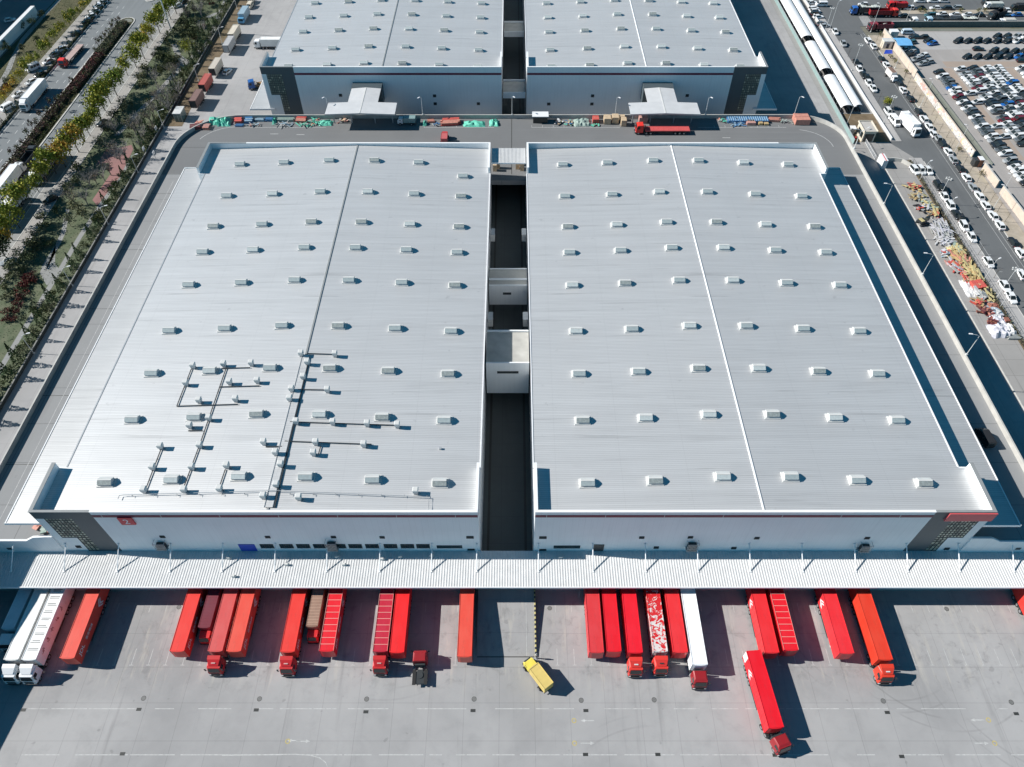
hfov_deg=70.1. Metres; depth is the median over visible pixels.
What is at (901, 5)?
tipper truck
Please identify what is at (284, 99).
lattice window
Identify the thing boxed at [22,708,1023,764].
yard line
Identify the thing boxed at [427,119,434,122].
bar stack
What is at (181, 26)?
park tree
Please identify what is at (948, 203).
parked car
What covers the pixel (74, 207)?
park tree
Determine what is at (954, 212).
parked car
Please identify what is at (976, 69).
parked car
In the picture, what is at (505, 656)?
drain channel
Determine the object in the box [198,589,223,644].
box truck
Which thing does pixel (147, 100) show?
park tree
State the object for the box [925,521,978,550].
lattice window
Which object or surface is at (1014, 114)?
parked car
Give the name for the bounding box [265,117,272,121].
bar stack
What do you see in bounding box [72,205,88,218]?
park tree
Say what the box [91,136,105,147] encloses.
park tree
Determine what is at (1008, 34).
parked car
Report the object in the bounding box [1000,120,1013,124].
parked car
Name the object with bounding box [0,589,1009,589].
loading dock
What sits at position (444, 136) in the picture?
box truck
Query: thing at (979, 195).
parked car
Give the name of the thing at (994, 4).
box truck
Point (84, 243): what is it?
hedge shrub
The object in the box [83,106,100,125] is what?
street tree
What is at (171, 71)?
bare tree
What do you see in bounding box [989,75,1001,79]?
parked car
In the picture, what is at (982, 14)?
parked car
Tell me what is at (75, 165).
park tree
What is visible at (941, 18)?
tipper truck
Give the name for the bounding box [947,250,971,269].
scrap heap
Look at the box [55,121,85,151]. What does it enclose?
street tree
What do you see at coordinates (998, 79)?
parked car
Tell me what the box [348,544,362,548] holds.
window
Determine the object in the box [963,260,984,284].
scrap heap
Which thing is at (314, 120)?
scrap heap
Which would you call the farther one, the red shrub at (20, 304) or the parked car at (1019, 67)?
the parked car at (1019, 67)
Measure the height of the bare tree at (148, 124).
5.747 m
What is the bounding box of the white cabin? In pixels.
[889,29,899,37]
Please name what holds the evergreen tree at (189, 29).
on the lawn at (10, 336)
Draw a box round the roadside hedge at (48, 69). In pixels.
[0,0,108,129]
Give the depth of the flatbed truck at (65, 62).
271.04 m
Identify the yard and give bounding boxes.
[0,0,54,57]
[0,0,1023,766]
[770,0,882,129]
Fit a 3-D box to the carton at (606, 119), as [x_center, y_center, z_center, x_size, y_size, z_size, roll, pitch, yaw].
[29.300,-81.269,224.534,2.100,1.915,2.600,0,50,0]
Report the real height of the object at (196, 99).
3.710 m
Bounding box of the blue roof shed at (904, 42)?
[893,38,912,48]
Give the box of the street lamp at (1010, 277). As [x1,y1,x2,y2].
[996,267,1019,297]
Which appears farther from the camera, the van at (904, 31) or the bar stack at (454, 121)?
the van at (904, 31)
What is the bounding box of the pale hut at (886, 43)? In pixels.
[880,38,894,48]
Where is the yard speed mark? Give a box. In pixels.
[285,717,996,745]
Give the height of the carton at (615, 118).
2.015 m
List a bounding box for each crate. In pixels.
[592,115,598,123]
[792,113,808,120]
[793,117,810,124]
[969,280,981,288]
[976,279,987,289]
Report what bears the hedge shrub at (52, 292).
on the lawn at (10, 336)
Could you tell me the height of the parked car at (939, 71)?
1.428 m
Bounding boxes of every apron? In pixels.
[849,139,913,159]
[905,32,1023,49]
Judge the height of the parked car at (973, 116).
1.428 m
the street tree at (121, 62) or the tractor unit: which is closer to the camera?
the tractor unit
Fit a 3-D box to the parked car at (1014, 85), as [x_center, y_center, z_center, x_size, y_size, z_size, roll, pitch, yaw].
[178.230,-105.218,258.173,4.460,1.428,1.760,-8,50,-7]
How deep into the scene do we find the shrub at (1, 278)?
192.08 m
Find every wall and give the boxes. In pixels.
[0,0,236,410]
[0,6,37,55]
[0,114,1023,473]
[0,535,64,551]
[803,0,892,139]
[881,21,1023,29]
[882,28,917,77]
[887,157,911,165]
[914,73,975,156]
[959,537,1023,551]
[981,163,999,187]
[999,186,1023,224]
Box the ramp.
[476,589,534,656]
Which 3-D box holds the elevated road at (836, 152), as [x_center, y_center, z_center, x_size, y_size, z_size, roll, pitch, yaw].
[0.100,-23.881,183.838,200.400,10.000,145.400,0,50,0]
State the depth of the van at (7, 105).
247.80 m
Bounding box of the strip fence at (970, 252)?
[913,160,1023,338]
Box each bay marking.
[0,7,170,257]
[0,603,1017,664]
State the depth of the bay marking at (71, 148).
224.20 m
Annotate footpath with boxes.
[1,0,225,371]
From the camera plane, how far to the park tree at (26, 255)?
195.15 m
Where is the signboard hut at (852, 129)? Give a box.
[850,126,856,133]
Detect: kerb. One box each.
[0,0,110,132]
[0,0,190,284]
[0,17,134,199]
[3,4,89,102]
[3,8,176,260]
[534,589,535,656]
[868,35,1023,259]
[885,168,1023,408]
[924,162,1023,316]
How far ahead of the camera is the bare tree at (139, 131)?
234.36 m
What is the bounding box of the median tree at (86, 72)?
[81,68,89,78]
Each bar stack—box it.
[202,123,210,129]
[234,117,243,123]
[244,116,253,123]
[255,118,264,121]
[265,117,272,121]
[276,117,294,121]
[295,116,307,123]
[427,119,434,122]
[440,117,460,125]
[768,117,780,121]
[1007,334,1021,339]
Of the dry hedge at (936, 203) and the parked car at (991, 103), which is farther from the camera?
the parked car at (991, 103)
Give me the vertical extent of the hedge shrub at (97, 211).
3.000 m
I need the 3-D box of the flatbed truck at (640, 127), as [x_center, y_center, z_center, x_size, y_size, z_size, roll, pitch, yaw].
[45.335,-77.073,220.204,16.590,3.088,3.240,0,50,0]
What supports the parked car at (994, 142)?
on the car lot
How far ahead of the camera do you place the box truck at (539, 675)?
124.89 m
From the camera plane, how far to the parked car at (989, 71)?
264.13 m
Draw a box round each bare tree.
[59,182,76,203]
[71,185,88,204]
[77,166,93,187]
[87,169,97,184]
[89,165,105,180]
[98,118,109,130]
[100,156,112,174]
[102,139,118,158]
[105,117,118,134]
[110,145,122,163]
[111,139,127,154]
[120,115,138,135]
[130,111,143,129]
[133,125,146,138]
[141,105,151,119]
[141,117,155,132]
[143,98,156,116]
[147,68,158,84]
[147,98,160,115]
[148,92,166,108]
[153,83,166,96]
[156,86,171,97]
[157,91,172,113]
[162,61,178,79]
[166,92,179,104]
[170,79,183,97]
[182,5,189,20]
[193,0,203,16]
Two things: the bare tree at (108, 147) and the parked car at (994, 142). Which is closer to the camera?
the bare tree at (108, 147)
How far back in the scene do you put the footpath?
201.64 m
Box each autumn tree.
[0,86,8,101]
[3,84,13,94]
[7,74,18,87]
[12,67,23,80]
[16,57,29,73]
[23,52,35,62]
[33,51,39,60]
[35,39,46,54]
[42,35,51,48]
[45,28,57,41]
[53,23,61,32]
[57,21,66,31]
[61,10,72,23]
[66,7,76,17]
[78,0,86,7]
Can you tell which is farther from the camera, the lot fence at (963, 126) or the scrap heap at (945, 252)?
the lot fence at (963, 126)
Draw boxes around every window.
[44,519,100,550]
[47,519,83,536]
[259,544,274,548]
[266,74,290,110]
[267,74,285,94]
[279,544,293,548]
[296,544,310,548]
[313,544,326,548]
[337,544,345,547]
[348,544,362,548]
[365,544,378,548]
[383,544,397,548]
[400,544,413,548]
[416,544,429,548]
[437,545,461,547]
[497,371,518,373]
[554,545,579,548]
[737,74,760,110]
[857,126,862,137]
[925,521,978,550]
[941,521,977,536]
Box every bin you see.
[190,123,200,130]
[746,119,755,125]
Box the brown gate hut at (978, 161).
[970,156,984,166]
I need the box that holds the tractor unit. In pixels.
[411,650,429,685]
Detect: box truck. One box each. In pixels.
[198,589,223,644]
[237,5,249,23]
[306,589,327,643]
[397,115,415,125]
[440,131,448,141]
[522,657,553,693]
[884,67,897,81]
[899,110,921,136]
[980,0,999,4]
[984,1,1004,8]
[998,17,1016,20]
[1010,3,1023,10]
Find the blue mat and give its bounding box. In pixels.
[884,50,892,53]
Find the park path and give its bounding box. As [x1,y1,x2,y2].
[0,0,59,85]
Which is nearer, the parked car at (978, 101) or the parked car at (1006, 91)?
the parked car at (978, 101)
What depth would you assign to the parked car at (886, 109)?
246.62 m
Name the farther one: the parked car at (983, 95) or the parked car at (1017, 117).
the parked car at (983, 95)
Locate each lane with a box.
[482,0,531,550]
[942,61,1023,159]
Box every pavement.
[0,0,109,130]
[0,0,189,280]
[807,0,1023,339]
[886,161,1023,405]
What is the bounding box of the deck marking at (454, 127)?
[0,125,833,518]
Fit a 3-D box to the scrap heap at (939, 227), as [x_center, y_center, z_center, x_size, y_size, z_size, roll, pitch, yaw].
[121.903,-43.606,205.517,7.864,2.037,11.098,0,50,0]
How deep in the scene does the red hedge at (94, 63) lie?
263.60 m
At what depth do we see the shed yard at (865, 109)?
266.52 m
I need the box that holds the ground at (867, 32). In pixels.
[1,26,1023,409]
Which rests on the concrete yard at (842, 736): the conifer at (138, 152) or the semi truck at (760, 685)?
the semi truck at (760, 685)
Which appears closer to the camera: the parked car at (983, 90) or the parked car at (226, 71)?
the parked car at (983, 90)
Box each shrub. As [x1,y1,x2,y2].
[0,274,12,283]
[0,283,8,291]
[0,306,12,314]
[0,316,10,321]
[0,377,6,387]
[2,290,15,297]
[4,264,21,272]
[10,301,23,308]
[13,271,21,277]
[13,289,29,298]
[13,343,29,356]
[16,266,26,272]
[18,280,30,287]
[19,313,27,320]
[20,275,30,281]
[20,340,30,347]
[22,270,33,279]
[23,274,37,285]
[26,299,44,308]
[28,323,41,334]
[31,236,46,246]
[34,305,49,319]
[38,241,47,247]
[41,302,52,310]
[43,289,56,299]
[44,238,56,245]
[76,246,85,254]
[80,239,87,246]
[87,226,99,234]
[89,212,103,223]
[93,207,107,218]
[104,184,117,194]
[109,178,121,187]
[173,77,185,84]
[180,66,191,70]
[210,18,219,24]
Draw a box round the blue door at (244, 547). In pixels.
[238,544,257,550]
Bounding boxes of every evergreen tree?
[0,42,10,50]
[18,43,24,49]
[26,17,35,25]
[33,35,39,42]
[37,10,45,18]
[152,63,163,73]
[155,50,164,60]
[159,50,171,59]
[169,57,179,66]
[177,37,196,52]
[178,30,190,38]
[184,21,191,29]
[186,27,195,38]
[187,17,198,25]
[188,31,201,38]
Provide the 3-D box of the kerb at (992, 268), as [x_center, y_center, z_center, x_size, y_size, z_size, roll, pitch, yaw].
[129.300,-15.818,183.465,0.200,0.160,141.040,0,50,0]
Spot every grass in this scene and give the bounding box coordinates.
[922,78,986,159]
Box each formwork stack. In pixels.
[726,116,747,123]
[747,116,768,123]
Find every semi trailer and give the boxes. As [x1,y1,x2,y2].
[59,589,110,663]
[169,589,208,656]
[226,589,261,656]
[319,589,346,656]
[389,589,411,658]
[457,589,474,662]
[583,589,603,658]
[600,589,621,656]
[661,589,687,657]
[745,589,778,658]
[765,589,798,655]
[814,589,853,658]
[1010,589,1023,614]
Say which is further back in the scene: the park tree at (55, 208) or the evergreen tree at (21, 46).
the evergreen tree at (21, 46)
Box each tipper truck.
[18,145,38,167]
[849,4,880,15]
[866,21,893,31]
[868,7,899,17]
[885,0,908,9]
[924,16,961,20]
[955,15,978,20]
[986,8,1007,20]
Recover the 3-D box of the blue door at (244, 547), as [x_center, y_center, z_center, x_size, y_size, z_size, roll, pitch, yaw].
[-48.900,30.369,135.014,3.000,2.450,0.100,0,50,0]
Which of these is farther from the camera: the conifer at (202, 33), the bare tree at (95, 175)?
the conifer at (202, 33)
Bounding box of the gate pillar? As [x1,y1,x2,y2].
[877,153,888,168]
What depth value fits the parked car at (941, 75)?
262.22 m
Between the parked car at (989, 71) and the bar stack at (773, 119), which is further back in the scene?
the parked car at (989, 71)
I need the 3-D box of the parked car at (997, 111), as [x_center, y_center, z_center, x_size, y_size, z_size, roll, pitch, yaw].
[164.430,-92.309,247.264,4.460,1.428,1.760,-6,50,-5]
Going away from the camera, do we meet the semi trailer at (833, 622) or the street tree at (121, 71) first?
the semi trailer at (833, 622)
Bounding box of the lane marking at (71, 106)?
[0,6,152,229]
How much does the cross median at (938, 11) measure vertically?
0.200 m
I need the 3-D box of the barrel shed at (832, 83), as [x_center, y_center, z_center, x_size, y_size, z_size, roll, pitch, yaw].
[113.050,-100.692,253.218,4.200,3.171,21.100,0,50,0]
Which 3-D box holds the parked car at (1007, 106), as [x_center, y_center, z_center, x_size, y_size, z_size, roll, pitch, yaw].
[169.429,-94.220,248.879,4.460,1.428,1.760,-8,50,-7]
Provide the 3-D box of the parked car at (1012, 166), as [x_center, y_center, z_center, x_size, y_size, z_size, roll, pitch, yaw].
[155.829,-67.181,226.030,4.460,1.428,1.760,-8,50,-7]
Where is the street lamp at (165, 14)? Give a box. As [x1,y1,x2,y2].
[160,0,170,28]
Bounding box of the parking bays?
[0,0,179,261]
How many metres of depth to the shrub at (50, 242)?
201.80 m
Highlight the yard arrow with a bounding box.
[287,719,987,744]
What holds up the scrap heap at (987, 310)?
on the strip pavement at (1008, 354)
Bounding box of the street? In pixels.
[0,0,169,243]
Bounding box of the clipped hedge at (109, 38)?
[94,20,127,54]
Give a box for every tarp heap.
[208,117,219,124]
[217,117,232,126]
[318,119,332,125]
[463,120,485,126]
[489,119,498,126]
[573,118,590,126]
[958,280,975,297]
[985,324,1010,338]
[987,303,998,307]
[989,315,1006,323]
[1001,323,1016,333]
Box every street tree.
[0,180,26,209]
[0,198,24,227]
[0,209,17,240]
[0,228,13,248]
[0,233,10,257]
[13,177,35,201]
[23,171,43,191]
[27,159,51,181]
[32,144,60,173]
[44,137,72,166]
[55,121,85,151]
[55,131,75,158]
[63,114,90,139]
[77,113,93,135]
[79,90,107,115]
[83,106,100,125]
[84,79,111,110]
[94,77,113,103]
[97,69,123,95]
[109,66,124,82]
[114,56,131,75]
[120,41,142,67]
[126,29,148,58]
[139,21,156,40]
[139,30,151,46]
[143,10,166,32]
[152,2,168,25]
[156,0,175,18]
[884,96,893,105]
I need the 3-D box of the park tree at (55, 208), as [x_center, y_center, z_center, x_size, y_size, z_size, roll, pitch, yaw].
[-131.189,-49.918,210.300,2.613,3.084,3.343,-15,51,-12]
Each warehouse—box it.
[4,142,491,551]
[250,0,503,122]
[523,0,776,122]
[526,142,1021,552]
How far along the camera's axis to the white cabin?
282.33 m
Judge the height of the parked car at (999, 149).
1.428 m
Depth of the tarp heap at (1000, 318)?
182.74 m
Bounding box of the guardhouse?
[856,120,878,141]
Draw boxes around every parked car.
[0,257,17,266]
[4,17,15,22]
[12,90,24,97]
[24,78,35,85]
[33,70,44,77]
[42,57,54,64]
[42,194,58,204]
[47,51,58,57]
[55,45,67,51]
[70,29,82,35]
[81,17,92,24]
[85,12,96,17]
[96,118,107,126]
[222,68,231,74]
[807,0,816,4]
[810,10,821,15]
[812,14,823,18]
[819,23,830,27]
[831,28,838,34]
[840,40,846,46]
[852,59,859,65]
[856,65,862,71]
[859,71,866,78]
[864,37,871,43]
[864,79,871,86]
[869,43,876,49]
[869,84,876,92]
[877,56,885,62]
[882,61,889,67]
[883,106,891,115]
[895,80,903,86]
[898,13,909,17]
[898,86,906,93]
[902,46,909,50]
[904,5,914,9]
[906,50,914,55]
[906,95,914,101]
[908,34,919,38]
[909,164,919,174]
[910,56,921,61]
[914,108,923,115]
[916,60,927,65]
[917,164,925,174]
[919,115,928,122]
[920,34,929,38]
[923,37,933,42]
[924,12,935,16]
[924,122,933,129]
[924,165,933,174]
[926,58,934,63]
[927,40,937,45]
[928,130,937,137]
[929,5,940,9]
[932,179,940,190]
[933,68,945,74]
[935,134,942,141]
[936,11,947,15]
[936,72,949,79]
[936,140,947,148]
[939,192,948,201]
[940,76,951,81]
[940,183,947,193]
[941,5,951,10]
[942,78,955,84]
[943,147,952,155]
[944,82,955,87]
[945,199,955,210]
[948,86,961,91]
[948,155,957,163]
[949,12,960,15]
[950,90,963,95]
[950,209,959,219]
[952,5,961,9]
[952,93,964,99]
[953,36,963,43]
[954,65,966,71]
[955,164,965,172]
[956,96,969,100]
[956,99,967,105]
[958,71,970,75]
[958,213,965,219]
[958,219,969,231]
[960,74,972,78]
[960,101,973,106]
[960,105,972,110]
[960,173,971,181]
[961,12,972,15]
[962,53,972,59]
[963,37,972,43]
[963,76,975,81]
[963,90,975,95]
[964,107,977,113]
[965,232,977,242]
[966,79,978,84]
[966,110,980,115]
[967,64,978,69]
[967,182,977,191]
[968,114,982,119]
[969,67,982,72]
[969,82,981,87]
[971,85,983,89]
[971,98,983,104]
[971,118,983,122]
[972,36,982,43]
[972,46,984,50]
[972,53,982,59]
[973,12,985,16]
[973,73,984,77]
[973,120,985,125]
[973,191,984,200]
[974,87,986,93]
[975,122,989,128]
[978,78,990,83]
[978,93,990,97]
[978,126,990,131]
[979,200,990,209]
[980,129,994,136]
[981,95,992,100]
[982,37,991,43]
[982,52,992,59]
[982,256,994,267]
[983,81,995,85]
[983,98,996,104]
[984,69,996,74]
[984,84,996,88]
[984,132,999,138]
[985,101,999,107]
[986,71,999,77]
[986,210,998,220]
[987,87,997,92]
[987,104,1001,109]
[987,137,1000,142]
[988,46,999,53]
[988,90,1001,94]
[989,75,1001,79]
[990,108,1003,114]
[990,123,1002,128]
[990,140,1002,145]
[991,77,1004,81]
[991,93,1001,97]
[991,142,1006,148]
[992,32,1001,37]
[992,37,1001,43]
[993,52,1003,59]
[993,220,1005,230]
[994,146,1007,152]
[995,95,1007,100]
[995,114,1009,119]
[996,83,1007,88]
[997,117,1011,122]
[997,149,1012,156]
[997,280,1010,291]
[998,86,1010,91]
[999,47,1009,52]
[999,133,1010,138]
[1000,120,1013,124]
[1001,89,1012,93]
[1001,100,1014,106]
[1002,32,1011,37]
[1002,36,1012,43]
[1002,74,1012,78]
[1002,104,1014,109]
[1002,156,1017,162]
[1003,53,1013,59]
[1003,91,1016,95]
[1003,107,1015,112]
[1003,123,1015,128]
[1004,291,1017,303]
[1005,77,1014,81]
[1005,110,1017,114]
[1005,126,1018,131]
[1006,79,1019,85]
[1006,160,1021,165]
[1007,94,1018,99]
[1007,163,1020,169]
[1007,237,1019,247]
[1008,112,1022,118]
[1008,129,1020,134]
[1009,83,1021,87]
[1009,97,1020,101]
[1010,47,1019,53]
[1010,166,1023,173]
[1011,12,1022,16]
[1011,115,1023,121]
[1011,132,1023,138]
[1012,32,1021,38]
[1012,37,1021,43]
[1013,119,1023,124]
[1013,171,1023,177]
[1014,53,1023,58]
[1014,88,1023,93]
[1014,103,1023,107]
[1014,136,1023,141]
[1014,247,1023,258]
[1015,57,1023,62]
[1015,65,1023,70]
[1016,122,1023,128]
[1016,140,1023,146]
[1016,175,1023,181]
[1016,268,1023,280]
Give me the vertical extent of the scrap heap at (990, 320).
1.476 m
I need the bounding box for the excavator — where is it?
[916,212,933,226]
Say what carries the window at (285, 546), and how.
in the warehouse at (288, 352)
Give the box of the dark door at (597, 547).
[593,544,603,550]
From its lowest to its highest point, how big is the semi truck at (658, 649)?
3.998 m
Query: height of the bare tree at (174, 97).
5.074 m
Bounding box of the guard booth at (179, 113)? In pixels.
[172,106,186,121]
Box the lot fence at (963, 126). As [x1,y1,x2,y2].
[929,81,992,164]
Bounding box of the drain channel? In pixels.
[477,656,534,656]
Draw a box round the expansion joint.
[6,119,511,464]
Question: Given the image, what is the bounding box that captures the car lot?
[880,30,1023,231]
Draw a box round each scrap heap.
[32,525,48,533]
[245,122,259,126]
[273,120,293,128]
[296,122,315,126]
[304,117,319,125]
[337,118,348,123]
[554,118,563,124]
[564,119,572,125]
[729,120,746,126]
[902,182,921,192]
[908,192,926,202]
[913,203,927,212]
[920,199,938,209]
[926,207,939,218]
[928,217,959,241]
[933,235,958,248]
[940,248,949,257]
[944,256,962,273]
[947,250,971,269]
[951,241,966,257]
[960,270,972,284]
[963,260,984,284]
[969,296,986,307]
[972,285,988,299]
[976,305,994,315]
[980,286,995,301]
[987,306,1003,316]
[987,315,998,324]
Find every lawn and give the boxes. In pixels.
[0,0,92,104]
[0,0,233,401]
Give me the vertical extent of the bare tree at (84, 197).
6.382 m
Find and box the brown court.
[841,114,889,141]
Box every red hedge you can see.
[0,90,70,175]
[64,52,103,92]
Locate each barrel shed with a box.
[778,0,812,42]
[791,0,862,111]
[805,40,831,75]
[823,74,852,112]
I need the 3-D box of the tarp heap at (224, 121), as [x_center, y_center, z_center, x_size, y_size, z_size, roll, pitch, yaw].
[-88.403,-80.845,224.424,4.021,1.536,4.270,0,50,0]
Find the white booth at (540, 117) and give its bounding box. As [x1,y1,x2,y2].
[532,112,548,122]
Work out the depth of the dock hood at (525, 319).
168.95 m
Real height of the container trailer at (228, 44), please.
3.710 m
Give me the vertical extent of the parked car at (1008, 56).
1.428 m
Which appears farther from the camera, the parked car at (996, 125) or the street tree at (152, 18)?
the street tree at (152, 18)
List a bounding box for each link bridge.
[486,330,528,392]
[489,268,526,278]
[489,279,526,304]
[503,79,524,97]
[504,21,523,36]
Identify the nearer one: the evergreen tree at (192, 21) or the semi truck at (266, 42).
the semi truck at (266, 42)
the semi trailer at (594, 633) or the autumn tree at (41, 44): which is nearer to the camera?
the semi trailer at (594, 633)
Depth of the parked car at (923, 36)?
282.50 m
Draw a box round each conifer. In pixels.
[0,362,16,381]
[4,343,24,366]
[20,323,37,342]
[29,306,46,327]
[40,283,58,307]
[51,273,66,293]
[64,252,77,273]
[71,243,84,259]
[84,224,97,242]
[92,216,101,229]
[99,191,112,211]
[109,185,118,199]
[118,165,128,183]
[124,154,135,174]
[132,143,142,159]
[136,130,148,152]
[143,118,154,139]
[152,113,159,128]
[156,100,166,117]
[168,79,179,97]
[183,61,190,76]
[188,52,195,64]
[191,42,199,59]
[197,30,205,49]
[200,25,208,42]
[206,17,214,34]
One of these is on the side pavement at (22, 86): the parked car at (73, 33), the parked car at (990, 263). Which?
the parked car at (73, 33)
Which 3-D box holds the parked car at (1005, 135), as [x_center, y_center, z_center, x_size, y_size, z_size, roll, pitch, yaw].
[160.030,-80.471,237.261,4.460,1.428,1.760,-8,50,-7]
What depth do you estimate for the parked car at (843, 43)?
278.71 m
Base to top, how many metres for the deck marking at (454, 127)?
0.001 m
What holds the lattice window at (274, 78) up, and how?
in the warehouse at (392, 58)
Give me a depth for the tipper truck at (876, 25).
286.08 m
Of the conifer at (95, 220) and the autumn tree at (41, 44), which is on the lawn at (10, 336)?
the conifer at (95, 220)
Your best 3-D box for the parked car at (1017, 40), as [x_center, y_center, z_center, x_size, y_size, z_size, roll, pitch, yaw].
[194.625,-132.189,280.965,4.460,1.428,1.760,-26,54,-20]
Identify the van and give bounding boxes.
[0,101,14,111]
[25,61,40,72]
[815,0,827,6]
[888,113,900,126]
[901,28,914,34]
[974,428,996,447]
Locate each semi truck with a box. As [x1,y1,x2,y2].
[0,162,27,197]
[0,589,34,652]
[0,589,50,684]
[1,194,26,228]
[17,78,48,111]
[17,589,75,684]
[28,146,58,185]
[204,589,241,676]
[253,37,279,48]
[276,589,310,676]
[370,589,395,676]
[619,589,645,677]
[643,589,670,676]
[678,589,710,689]
[742,650,793,756]
[847,589,896,684]
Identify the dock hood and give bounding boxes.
[488,312,492,326]
[490,228,494,241]
[522,228,525,241]
[523,312,527,326]
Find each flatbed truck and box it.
[56,44,83,67]
[247,79,261,89]
[634,122,689,134]
[909,16,923,21]
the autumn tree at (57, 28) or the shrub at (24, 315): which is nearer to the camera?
the shrub at (24, 315)
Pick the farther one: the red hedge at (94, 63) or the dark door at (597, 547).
the red hedge at (94, 63)
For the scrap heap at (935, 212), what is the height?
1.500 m
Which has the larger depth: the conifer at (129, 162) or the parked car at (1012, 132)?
the parked car at (1012, 132)
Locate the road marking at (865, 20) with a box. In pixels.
[860,19,1023,289]
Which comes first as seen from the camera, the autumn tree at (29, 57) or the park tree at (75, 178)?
the park tree at (75, 178)
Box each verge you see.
[869,35,1023,249]
[898,29,1023,30]
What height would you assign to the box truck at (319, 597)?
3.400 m
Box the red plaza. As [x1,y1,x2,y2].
[93,145,132,204]
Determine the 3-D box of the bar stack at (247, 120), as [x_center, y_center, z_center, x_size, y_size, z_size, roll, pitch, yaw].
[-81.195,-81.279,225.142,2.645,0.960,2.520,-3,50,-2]
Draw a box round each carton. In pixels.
[603,114,610,124]
[611,114,618,123]
[620,117,626,126]
[638,115,647,122]
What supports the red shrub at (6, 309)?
on the lawn at (10, 336)
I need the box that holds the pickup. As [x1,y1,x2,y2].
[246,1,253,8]
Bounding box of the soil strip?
[165,0,247,125]
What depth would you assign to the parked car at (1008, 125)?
240.56 m
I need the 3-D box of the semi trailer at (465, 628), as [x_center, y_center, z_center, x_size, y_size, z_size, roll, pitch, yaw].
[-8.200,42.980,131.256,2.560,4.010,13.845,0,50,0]
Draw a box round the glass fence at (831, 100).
[774,0,854,142]
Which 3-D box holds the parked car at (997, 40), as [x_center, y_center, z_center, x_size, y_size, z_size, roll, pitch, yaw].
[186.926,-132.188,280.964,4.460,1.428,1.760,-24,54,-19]
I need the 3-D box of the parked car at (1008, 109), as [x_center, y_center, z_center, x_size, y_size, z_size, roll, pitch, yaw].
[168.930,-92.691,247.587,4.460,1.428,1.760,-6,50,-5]
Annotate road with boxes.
[0,118,1023,539]
[813,0,1023,314]
[842,0,1023,25]
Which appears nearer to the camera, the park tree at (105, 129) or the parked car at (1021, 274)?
the parked car at (1021, 274)
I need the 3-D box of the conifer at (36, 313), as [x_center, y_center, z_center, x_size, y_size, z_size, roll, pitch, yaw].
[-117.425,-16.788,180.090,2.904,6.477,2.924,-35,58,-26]
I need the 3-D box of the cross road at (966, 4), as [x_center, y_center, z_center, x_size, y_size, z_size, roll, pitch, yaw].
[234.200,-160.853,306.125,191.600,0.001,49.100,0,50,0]
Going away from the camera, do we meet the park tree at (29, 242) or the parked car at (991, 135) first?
the park tree at (29, 242)
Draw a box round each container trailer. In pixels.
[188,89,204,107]
[198,73,213,91]
[208,57,223,75]
[222,36,235,52]
[227,24,241,40]
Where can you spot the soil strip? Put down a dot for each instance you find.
(214, 50)
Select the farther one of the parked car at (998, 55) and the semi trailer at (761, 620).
the parked car at (998, 55)
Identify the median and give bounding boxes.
[0,18,133,196]
[900,10,1023,13]
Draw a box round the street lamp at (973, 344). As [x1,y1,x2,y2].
[965,333,978,354]
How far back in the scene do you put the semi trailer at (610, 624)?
129.36 m
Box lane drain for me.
[487,0,526,550]
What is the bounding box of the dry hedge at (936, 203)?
[909,160,1023,346]
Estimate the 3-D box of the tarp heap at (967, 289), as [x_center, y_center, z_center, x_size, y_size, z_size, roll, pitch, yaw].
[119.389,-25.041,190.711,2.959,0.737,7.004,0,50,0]
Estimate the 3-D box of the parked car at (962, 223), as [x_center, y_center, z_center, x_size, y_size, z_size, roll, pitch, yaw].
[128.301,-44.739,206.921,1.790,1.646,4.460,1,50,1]
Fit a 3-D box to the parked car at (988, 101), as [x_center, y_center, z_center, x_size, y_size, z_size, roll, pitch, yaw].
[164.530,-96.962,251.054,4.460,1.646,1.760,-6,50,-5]
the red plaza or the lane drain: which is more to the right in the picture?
the lane drain
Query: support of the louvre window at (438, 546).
in the warehouse at (288, 352)
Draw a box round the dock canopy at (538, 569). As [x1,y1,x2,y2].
[0,543,1023,588]
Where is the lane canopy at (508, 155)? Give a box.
[491,148,525,163]
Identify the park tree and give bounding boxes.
[3,254,20,268]
[11,246,27,260]
[21,235,38,249]
[21,250,37,263]
[25,228,40,237]
[33,210,48,221]
[35,220,50,231]
[52,205,61,213]
[58,212,76,225]
[59,181,72,192]
[64,199,82,211]
[68,172,83,185]
[70,161,83,171]
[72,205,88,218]
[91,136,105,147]
[100,123,112,133]
[106,107,120,118]
[116,96,126,104]
[118,103,126,111]
[124,100,135,107]
[124,132,133,139]
[132,71,145,80]
[137,79,149,91]
[137,109,147,119]
[138,60,150,70]
[144,97,155,104]
[150,67,162,77]
[154,46,164,51]
[161,34,171,42]
[162,57,169,65]
[164,29,176,41]
[171,53,181,62]
[173,18,182,25]
[176,24,185,30]
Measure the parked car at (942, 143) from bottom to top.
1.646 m
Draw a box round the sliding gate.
[865,139,875,158]
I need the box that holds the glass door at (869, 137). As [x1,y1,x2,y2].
[862,134,874,141]
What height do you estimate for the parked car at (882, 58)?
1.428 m

